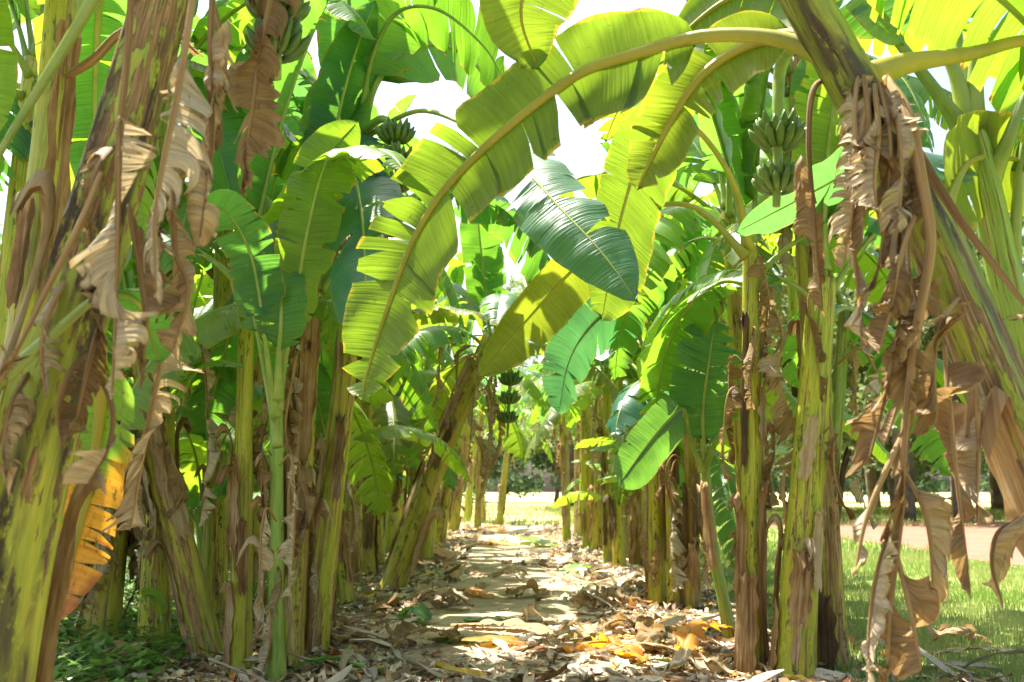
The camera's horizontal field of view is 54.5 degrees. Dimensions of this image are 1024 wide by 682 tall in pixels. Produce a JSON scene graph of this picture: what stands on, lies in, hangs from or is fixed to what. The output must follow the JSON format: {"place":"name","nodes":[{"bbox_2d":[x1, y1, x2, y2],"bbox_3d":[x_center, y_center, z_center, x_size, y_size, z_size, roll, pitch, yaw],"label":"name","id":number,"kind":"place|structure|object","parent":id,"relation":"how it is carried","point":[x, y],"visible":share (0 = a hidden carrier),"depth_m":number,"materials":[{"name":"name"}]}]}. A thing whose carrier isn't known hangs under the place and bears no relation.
{"place":"outdoors","nodes":[
{"label":"outdoors","id":0,"kind":"place"},
{"bbox_2d":[0,0,1023,491],"label":"sky","id":1,"kind":"structure","parent":0,"point":[580,149],"materials":[{"name":"white"}]},
{"bbox_2d":[348,526,678,681],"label":"path","id":2,"kind":"structure","parent":0,"point":[498,602],"depth_m":8.39,"materials":[{"name":"soil"}]},
{"bbox_2d":[287,655,365,671],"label":"fallen leaf","id":3,"kind":"object","parent":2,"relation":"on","point":[321,659],"visible":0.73,"depth_m":5.51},
{"bbox_2d":[406,587,470,605],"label":"fallen leaf","id":4,"kind":"object","parent":2,"relation":"on","point":[423,594],"visible":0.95,"depth_m":8.49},
{"bbox_2d":[437,585,466,604],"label":"fallen leaf","id":5,"kind":"object","parent":2,"relation":"on","point":[450,598],"visible":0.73,"depth_m":8.68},
{"bbox_2d":[456,587,494,597],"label":"fallen leaf","id":6,"kind":"object","parent":2,"relation":"on","point":[482,593],"visible":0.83,"depth_m":9.45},
{"bbox_2d":[428,633,548,649],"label":"fallen leaf","id":7,"kind":"object","parent":2,"relation":"on","point":[512,640],"visible":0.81,"depth_m":6.40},
{"bbox_2d":[484,565,524,579],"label":"fallen leaf","id":8,"kind":"object","parent":2,"relation":"on","point":[514,570],"visible":1,"depth_m":11.31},
{"bbox_2d":[450,618,559,637],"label":"fallen leaf","id":9,"kind":"object","parent":2,"relation":"on","point":[538,628],"visible":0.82,"depth_m":7.10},
{"bbox_2d":[502,578,547,595],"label":"fallen leaf","id":10,"kind":"object","parent":2,"relation":"on","point":[531,583],"visible":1,"depth_m":9.43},
{"bbox_2d":[521,601,559,623],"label":"fallen leaf","id":11,"kind":"object","parent":2,"relation":"on","point":[536,611],"visible":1,"depth_m":7.50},
{"bbox_2d":[558,632,651,662],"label":"fallen leaf","id":12,"kind":"object","parent":2,"relation":"on","point":[612,641],"visible":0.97,"depth_m":5.92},
{"bbox_2d":[601,611,653,628],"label":"fallen leaf","id":13,"kind":"object","parent":2,"relation":"on","point":[620,617],"visible":0.69,"depth_m":7.05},
{"bbox_2d":[634,613,665,650],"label":"fallen leaf","id":14,"kind":"object","parent":2,"relation":"on","point":[652,634],"visible":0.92,"depth_m":6.27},
{"bbox_2d":[604,642,723,660],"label":"fallen leaf","id":15,"kind":"object","parent":2,"relation":"on","point":[664,646],"visible":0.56,"depth_m":5.97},
{"bbox_2d":[55,492,1023,681],"bbox_3d":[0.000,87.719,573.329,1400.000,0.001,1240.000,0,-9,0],"label":"ground","id":16,"kind":"structure","parent":0,"point":[545,498],"depth_m":14.38,"materials":[{"name":"plant"}]},
{"bbox_2d":[0,224,127,613],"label":"banana plant","id":17,"kind":"object","parent":16,"relation":"on","point":[110,340],"depth_m":7.98,"materials":[{"name":"green plant"}]},
{"bbox_2d":[0,0,203,402],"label":"banana plant","id":18,"kind":"object","parent":16,"relation":"on","point":[75,48],"visible":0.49,"depth_m":3.08,"materials":[{"name":"green plant"}]},
{"bbox_2d":[0,0,248,354],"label":"banana plant","id":19,"kind":"object","parent":16,"relation":"on","point":[29,10],"visible":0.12,"depth_m":5.69,"materials":[{"name":"green plant"}]},
{"bbox_2d":[104,640,153,661],"bbox_3d":[-2.266,1.843,5.891,0.278,0.130,0.126,-3,-9,20],"label":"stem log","id":20,"kind":"object","parent":16,"relation":"on","point":[116,643],"visible":0.41,"depth_m":5.86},
{"bbox_2d":[138,587,167,649],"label":"banana shoot","id":21,"kind":"object","parent":16,"relation":"on","point":[155,595],"visible":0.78,"depth_m":6.19,"materials":[{"name":"green plant"}]},
{"bbox_2d":[0,0,311,681],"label":"banana plant","id":22,"kind":"object","parent":16,"relation":"on","point":[65,455],"visible":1,"depth_m":2.05,"materials":[{"name":"brown plant"}]},
{"bbox_2d":[53,550,267,681],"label":"weeds","id":23,"kind":"object","parent":16,"relation":"on","point":[118,671],"visible":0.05,"depth_m":5.65,"materials":[{"name":"green plant"}]},
{"bbox_2d":[62,429,260,561],"bbox_3d":[-2.393,1.338,8.005,2.374,1.856,1.812,-6,-10,34],"label":"banana sapling","id":24,"kind":"object","parent":16,"relation":"on","point":[193,451],"visible":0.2,"depth_m":7.84,"materials":[{"name":"green plant"}]},
{"bbox_2d":[73,279,268,643],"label":"banana plant","id":25,"kind":"object","parent":16,"relation":"on","point":[101,600],"visible":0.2,"depth_m":6.74,"materials":[{"name":"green plant"}]},
{"bbox_2d":[0,0,376,649],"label":"banana plant","id":26,"kind":"object","parent":16,"relation":"on","point":[154,574],"visible":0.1,"depth_m":6.48,"materials":[{"name":"green plant"}]},
{"bbox_2d":[95,130,284,658],"bbox_3d":[-2.176,0.304,6.658,2.614,3.560,1.521,-6,-11,37],"label":"banana plant","id":27,"kind":"object","parent":16,"relation":"on","point":[163,487],"visible":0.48,"depth_m":6.12,"materials":[{"name":"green plant"}]},
{"bbox_2d":[175,230,262,534],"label":"banana plant","id":28,"kind":"object","parent":16,"relation":"on","point":[202,303],"visible":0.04,"depth_m":10.84,"materials":[{"name":"green plant"}]},
{"bbox_2d":[155,12,389,627],"bbox_3d":[-2.102,-0.429,7.550,3.132,5.210,3.035,0,-9,0],"label":"banana plant","id":29,"kind":"object","parent":16,"relation":"on","point":[214,559],"visible":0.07,"depth_m":7.19,"materials":[{"name":"green plant"}]},
{"bbox_2d":[207,120,360,681],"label":"banana plant","id":30,"kind":"object","parent":16,"relation":"on","point":[270,287],"visible":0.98,"depth_m":5.23,"materials":[{"name":"green plant"}]},
{"bbox_2d":[131,0,438,676],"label":"banana plant","id":31,"kind":"object","parent":16,"relation":"on","point":[233,402],"visible":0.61,"depth_m":5.71,"materials":[{"name":"green plant"}]},
{"bbox_2d":[199,96,385,597],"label":"banana plant","id":32,"kind":"object","parent":16,"relation":"on","point":[276,184],"visible":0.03,"depth_m":9.52,"materials":[{"name":"green plant"}]},
{"bbox_2d":[116,1,515,664],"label":"banana plant","id":33,"kind":"object","parent":16,"relation":"on","point":[334,91],"visible":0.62,"depth_m":5.91,"materials":[{"name":"green plant"}]},
{"bbox_2d":[196,289,471,633],"bbox_3d":[-1.242,0.846,7.103,1.132,2.552,1.704,-7,-11,40],"label":"banana plant","id":34,"kind":"object","parent":16,"relation":"on","point":[454,462],"visible":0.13,"depth_m":7.01,"materials":[{"name":"green plant"}]},
{"bbox_2d":[208,51,463,492],"bbox_3d":[-1.781,-0.333,9.080,2.660,5.480,2.910,0,-9,0],"label":"banana plant","id":35,"kind":"object","parent":16,"relation":"on","point":[445,287],"visible":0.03,"depth_m":9.22,"materials":[{"name":"green plant"}]},
{"bbox_2d":[179,244,498,605],"bbox_3d":[-1.795,0.414,9.088,2.815,4.020,2.742,5,-10,-30],"label":"banana plant","id":36,"kind":"object","parent":16,"relation":"on","point":[365,466],"visible":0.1,"depth_m":9.58,"materials":[{"name":"green plant"}]},
{"bbox_2d":[264,297,486,576],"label":"banana plant","id":37,"kind":"object","parent":16,"relation":"on","point":[395,411],"visible":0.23,"depth_m":11.46,"materials":[{"name":"green plant"}]},
{"bbox_2d":[296,201,470,390],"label":"banana plant","id":38,"kind":"object","parent":16,"relation":"on","point":[453,262],"depth_m":12.71,"materials":[{"name":"green plant"}]},
{"bbox_2d":[345,95,459,585],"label":"banana plant","id":39,"kind":"object","parent":16,"relation":"on","point":[402,105],"visible":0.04,"depth_m":10.61,"materials":[{"name":"green plant"}]},
{"bbox_2d":[376,380,457,565],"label":"banana plant","id":40,"kind":"object","parent":16,"relation":"on","point":[450,474],"visible":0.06,"depth_m":12.80,"materials":[{"name":"green plant"}]},
{"bbox_2d":[199,0,638,653],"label":"banana plant","id":41,"kind":"object","parent":16,"relation":"on","point":[409,36],"visible":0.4,"depth_m":6.01,"materials":[{"name":"green plant"}]},
{"bbox_2d":[383,305,480,552],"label":"banana plant","id":42,"kind":"object","parent":16,"relation":"on","point":[390,527],"visible":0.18,"depth_m":15.71,"materials":[{"name":"green plant"}]},
{"bbox_2d":[380,258,546,526],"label":"banana plant","id":43,"kind":"object","parent":16,"relation":"on","point":[533,392],"visible":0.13,"depth_m":13.98,"materials":[{"name":"green plant"}]},
{"bbox_2d":[405,252,537,559],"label":"banana plant","id":44,"kind":"object","parent":16,"relation":"on","point":[514,440],"visible":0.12,"depth_m":14.63,"materials":[{"name":"green plant"}]},
{"bbox_2d":[472,408,487,522],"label":"banana plant","id":45,"kind":"object","parent":16,"relation":"on","point":[483,511],"visible":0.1,"depth_m":32.01,"materials":[{"name":"green plant"}]},
{"bbox_2d":[435,320,541,544],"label":"banana plant","id":46,"kind":"object","parent":16,"relation":"on","point":[446,506],"visible":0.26,"depth_m":18.41,"materials":[{"name":"green plant"}]},
{"bbox_2d":[447,376,529,532],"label":"banana plant","id":47,"kind":"object","parent":16,"relation":"on","point":[455,521],"visible":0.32,"depth_m":24.15,"materials":[{"name":"green plant"}]},
{"bbox_2d":[463,412,523,520],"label":"banana plant","id":48,"kind":"object","parent":16,"relation":"on","point":[468,503],"visible":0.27,"depth_m":34.04,"materials":[{"name":"green plant"}]},
{"bbox_2d":[463,423,540,498],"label":"distant tree","id":49,"kind":"object","parent":16,"relation":"on","point":[498,465],"visible":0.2,"depth_m":87.88,"materials":[{"name":"green plant"}]},
{"bbox_2d":[474,376,530,526],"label":"banana plant","id":50,"kind":"object","parent":16,"relation":"on","point":[479,480],"visible":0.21,"depth_m":26.21,"materials":[{"name":"green plant"}]},
{"bbox_2d":[379,220,635,589],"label":"banana plant","id":51,"kind":"object","parent":16,"relation":"on","point":[485,275],"visible":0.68,"depth_m":9.93,"materials":[{"name":"green plant"}]},
{"bbox_2d":[475,384,552,524],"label":"banana plant","id":52,"kind":"object","parent":16,"relation":"on","point":[502,494],"visible":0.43,"depth_m":30.29,"materials":[{"name":"green plant"}]},
{"bbox_2d":[487,281,574,506],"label":"shade tree","id":53,"kind":"object","parent":16,"relation":"on","point":[571,457],"visible":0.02,"depth_m":63.61,"materials":[{"name":"green plant"}]},
{"bbox_2d":[508,424,568,501],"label":"distant tree","id":54,"kind":"object","parent":16,"relation":"on","point":[538,461],"visible":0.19,"depth_m":91.92,"materials":[{"name":"green plant"}]},
{"bbox_2d":[54,522,1023,681],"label":"leaf litter","id":55,"kind":"object","parent":16,"relation":"on","point":[382,621],"visible":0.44,"depth_m":6.17,"materials":[{"name":"plant"}]},
{"bbox_2d":[334,630,381,645],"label":"fallen leaf","id":56,"kind":"object","parent":55,"relation":"on","point":[341,638],"visible":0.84,"depth_m":6.42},
{"bbox_2d":[363,593,399,611],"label":"fallen leaf","id":57,"kind":"object","parent":55,"relation":"on","point":[380,600],"visible":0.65,"depth_m":8.25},
{"bbox_2d":[396,603,431,620],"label":"fallen leaf","id":58,"kind":"object","parent":55,"relation":"on","point":[420,610],"visible":0.97,"depth_m":7.46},
{"bbox_2d":[388,620,460,648],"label":"fallen leaf","id":59,"kind":"object","parent":55,"relation":"on","point":[403,629],"visible":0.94,"depth_m":6.35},
{"bbox_2d":[521,620,598,651],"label":"fallen leaf","id":60,"kind":"object","parent":55,"relation":"on","point":[580,630],"visible":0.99,"depth_m":6.30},
{"bbox_2d":[568,588,650,609],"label":"fallen leaf","id":61,"kind":"object","parent":55,"relation":"on","point":[580,599],"visible":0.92,"depth_m":8.29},
{"bbox_2d":[655,648,735,675],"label":"fallen leaf","id":62,"kind":"object","parent":55,"relation":"on","point":[681,656],"visible":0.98,"depth_m":5.41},
{"bbox_2d":[672,619,734,650],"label":"fallen leaf","id":63,"kind":"object","parent":55,"relation":"on","point":[684,637],"visible":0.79,"depth_m":6.06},
{"bbox_2d":[518,448,559,493],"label":"distant tree","id":64,"kind":"object","parent":16,"relation":"on","point":[541,484],"visible":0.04,"depth_m":94.91,"materials":[{"name":"green plant"}]},
{"bbox_2d":[502,275,591,448],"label":"shade tree","id":65,"kind":"object","parent":16,"relation":"on","point":[522,421],"visible":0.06,"depth_m":52.68,"materials":[{"name":"green plant"}]},
{"bbox_2d":[524,342,579,532],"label":"banana plant","id":66,"kind":"object","parent":16,"relation":"on","point":[533,367],"visible":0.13,"depth_m":22.75,"materials":[{"name":"green plant"}]},
{"bbox_2d":[514,373,597,475],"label":"banana plant","id":67,"kind":"object","parent":16,"relation":"on","point":[525,400],"visible":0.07,"depth_m":18.16,"materials":[{"name":"green plant"}]},
{"bbox_2d":[524,394,593,535],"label":"banana plant","id":68,"kind":"object","parent":16,"relation":"on","point":[527,455],"visible":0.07,"depth_m":20.81,"materials":[{"name":"green plant"}]},
{"bbox_2d":[525,386,593,541],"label":"banana plant","id":69,"kind":"object","parent":16,"relation":"on","point":[563,456],"visible":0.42,"depth_m":19.87,"materials":[{"name":"green plant"}]},
{"bbox_2d":[538,343,608,547],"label":"banana plant","id":70,"kind":"object","parent":16,"relation":"on","point":[584,430],"visible":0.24,"depth_m":17.09,"materials":[{"name":"green plant"}]},
{"bbox_2d":[544,363,630,557],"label":"banana plant","id":71,"kind":"object","parent":16,"relation":"on","point":[627,516],"depth_m":14.09,"materials":[{"name":"green plant"}]},
{"bbox_2d":[552,461,644,508],"bbox_3d":[1.602,2.404,15.559,1.896,2.006,1.992,-6,-10,33],"label":"banana sapling","id":72,"kind":"object","parent":16,"relation":"on","point":[562,500],"visible":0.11,"depth_m":15.83,"materials":[{"name":"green plant"}]},
{"bbox_2d":[587,360,632,549],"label":"banana plant","id":73,"kind":"object","parent":16,"relation":"on","point":[595,528],"visible":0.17,"depth_m":16.45,"materials":[{"name":"green plant"}]},
{"bbox_2d":[585,302,637,564],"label":"banana plant","id":74,"kind":"object","parent":16,"relation":"on","point":[602,430],"visible":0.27,"depth_m":13.72,"materials":[{"name":"green plant"}]},
{"bbox_2d":[534,347,730,566],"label":"banana plant","id":75,"kind":"object","parent":16,"relation":"on","point":[616,526],"visible":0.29,"depth_m":12.59,"materials":[{"name":"green plant"}]},
{"bbox_2d":[566,351,715,565],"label":"banana plant","id":76,"kind":"object","parent":16,"relation":"on","point":[634,553],"visible":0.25,"depth_m":12.91,"materials":[{"name":"green plant"}]},
{"bbox_2d":[573,404,726,496],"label":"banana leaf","id":77,"kind":"object","parent":16,"relation":"on","point":[586,443],"visible":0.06,"depth_m":12.45,"materials":[{"name":"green plant"}]},
{"bbox_2d":[542,204,796,605],"bbox_3d":[1.334,0.537,8.996,2.211,3.730,2.702,0,-9,0],"label":"banana plant","id":78,"kind":"object","parent":16,"relation":"on","point":[574,350],"visible":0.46,"depth_m":8.13,"materials":[{"name":"green plant"}]},
{"bbox_2d":[342,0,1023,681],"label":"banana plant","id":79,"kind":"object","parent":16,"relation":"on","point":[882,162],"visible":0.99,"depth_m":2.75,"materials":[{"name":"green plant"}]},
{"bbox_2d":[599,142,768,369],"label":"banana plant","id":80,"kind":"object","parent":16,"relation":"on","point":[606,145],"depth_m":12.96,"materials":[{"name":"green plant"}]},
{"bbox_2d":[597,156,775,580],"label":"banana plant","id":81,"kind":"object","parent":16,"relation":"on","point":[725,332],"depth_m":11.20,"materials":[{"name":"green plant"}]},
{"bbox_2d":[590,444,790,537],"bbox_3d":[1.750,1.780,9.887,2.063,1.806,1.922,0,-9,0],"label":"banana sapling","id":82,"kind":"object","parent":16,"relation":"on","point":[780,450],"visible":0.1,"depth_m":9.80,"materials":[{"name":"green plant"}]},
{"bbox_2d":[614,321,791,637],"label":"banana plant","id":83,"kind":"object","parent":16,"relation":"on","point":[655,436],"visible":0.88,"depth_m":6.46,"materials":[{"name":"green plant"}]},
{"bbox_2d":[449,503,997,525],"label":"field grass","id":84,"kind":"structure","parent":16,"relation":"on","point":[849,522],"depth_m":34.02,"materials":[{"name":"plant"}]},
{"bbox_2d":[637,163,848,605],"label":"banana plant","id":85,"kind":"object","parent":16,"relation":"on","point":[670,291],"visible":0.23,"depth_m":8.58,"materials":[{"name":"green plant"}]},
{"bbox_2d":[553,0,940,622],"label":"banana plant","id":86,"kind":"object","parent":16,"relation":"on","point":[677,228],"visible":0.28,"depth_m":7.53,"materials":[{"name":"green plant"}]},
{"bbox_2d":[606,266,891,608],"bbox_3d":[1.625,0.753,8.484,2.934,3.150,1.788,6,-10,-34],"label":"banana plant","id":87,"kind":"object","parent":16,"relation":"on","point":[690,521],"visible":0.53,"depth_m":8.31,"materials":[{"name":"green plant"}]},
{"bbox_2d":[478,49,1023,675],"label":"banana plant","id":88,"kind":"object","parent":16,"relation":"on","point":[548,303],"visible":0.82,"depth_m":5.72,"materials":[{"name":"green plant"}]},
{"bbox_2d":[689,226,860,516],"bbox_3d":[8.161,0.823,36.539,8.843,11.590,9.493,-8,-12,43],"label":"shade tree","id":89,"kind":"object","parent":16,"relation":"on","point":[788,445],"visible":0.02,"depth_m":35.03,"materials":[{"name":"green plant"}]},
{"bbox_2d":[546,505,1004,559],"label":"meadow grass","id":90,"kind":"structure","parent":16,"relation":"on","point":[995,513],"depth_m":21.05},
{"bbox_2d":[634,88,933,435],"bbox_3d":[2.510,-0.315,8.933,2.686,5.397,3.192,-4,-10,27],"label":"banana plant","id":91,"kind":"object","parent":16,"relation":"on","point":[705,267],"visible":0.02,"depth_m":8.93,"materials":[{"name":"green plant"}]},
{"bbox_2d":[722,272,877,509],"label":"shade tree","id":92,"kind":"object","parent":16,"relation":"on","point":[768,506],"visible":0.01,"depth_m":51.03,"materials":[{"name":"green plant"}]},
{"bbox_2d":[636,37,968,681],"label":"banana plant","id":93,"kind":"object","parent":16,"relation":"on","point":[798,585],"visible":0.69,"depth_m":5.52,"materials":[{"name":"green plant"}]},
{"bbox_2d":[598,0,1008,670],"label":"banana plant","id":94,"kind":"object","parent":16,"relation":"on","point":[832,636],"visible":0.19,"depth_m":5.73,"materials":[{"name":"green plant"}]},
{"bbox_2d":[726,262,942,482],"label":"shade tree","id":95,"kind":"object","parent":16,"relation":"on","point":[924,464],"visible":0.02,"depth_m":42.34,"materials":[{"name":"green plant"}]},
{"bbox_2d":[744,119,966,518],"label":"banana plant","id":96,"kind":"object","parent":16,"relation":"on","point":[790,368],"visible":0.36,"depth_m":5.99,"materials":[{"name":"green plant"}]},
{"bbox_2d":[832,324,913,508],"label":"shade tree","id":97,"kind":"object","parent":16,"relation":"on","point":[870,477],"depth_m":53.04,"materials":[{"name":"green plant"}]},
{"bbox_2d":[769,211,985,521],"bbox_3d":[13.564,0.182,34.855,9.000,12.378,9.704,2,-9,-14],"label":"shade tree","id":98,"kind":"object","parent":16,"relation":"on","point":[909,511],"visible":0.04,"depth_m":33.54,"materials":[{"name":"green plant"}]},
{"bbox_2d":[788,269,983,513],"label":"shade tree","id":99,"kind":"object","parent":16,"relation":"on","point":[890,482],"visible":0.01,"depth_m":41.70,"materials":[{"name":"green plant"}]},
{"bbox_2d":[861,442,941,494],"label":"distant tree","id":100,"kind":"object","parent":16,"relation":"on","point":[921,486],"visible":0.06,"depth_m":91.60,"materials":[{"name":"green plant"}]},
{"bbox_2d":[831,200,984,521],"bbox_3d":[14.686,0.666,34.105,8.570,11.117,9.330,-5,-10,31],"label":"shade tree","id":101,"kind":"object","parent":16,"relation":"on","point":[925,340],"visible":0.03,"depth_m":33.05,"materials":[{"name":"green plant"}]},
{"bbox_2d":[879,453,949,501],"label":"distant tree","id":102,"kind":"object","parent":16,"relation":"on","point":[945,483],"visible":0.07,"depth_m":98.46,"materials":[{"name":"green plant"}]},
{"bbox_2d":[835,0,1023,364],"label":"banana plant","id":103,"kind":"object","parent":16,"relation":"on","point":[999,229],"visible":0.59,"depth_m":3.08,"materials":[{"name":"green plant"}]},
{"bbox_2d":[886,276,1023,510],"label":"shade tree","id":104,"kind":"object","parent":16,"relation":"on","point":[996,500],"depth_m":50.79,"materials":[{"name":"green plant"}]},
{"bbox_2d":[924,446,989,493],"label":"distant tree","id":105,"kind":"object","parent":16,"relation":"on","point":[984,466],"visible":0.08,"depth_m":94.94,"materials":[{"name":"green plant"}]},
{"bbox_2d":[926,623,992,643],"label":"fallen leaf","id":106,"kind":"object","parent":16,"relation":"on","point":[961,631],"visible":0.95,"depth_m":6.39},
{"bbox_2d":[923,647,1013,656],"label":"fallen leaf","id":107,"kind":"object","parent":16,"relation":"on","point":[967,648],"visible":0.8,"depth_m":5.99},
{"bbox_2d":[700,547,1023,681],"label":"grass","id":108,"kind":"structure","parent":0,"point":[970,609],"depth_m":8.00,"materials":[{"name":"plant"}]},
{"bbox_2d":[769,522,1023,565],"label":"dirt road","id":109,"kind":"structure","parent":0,"point":[978,540],"depth_m":21.75,"materials":[{"name":"soil"}]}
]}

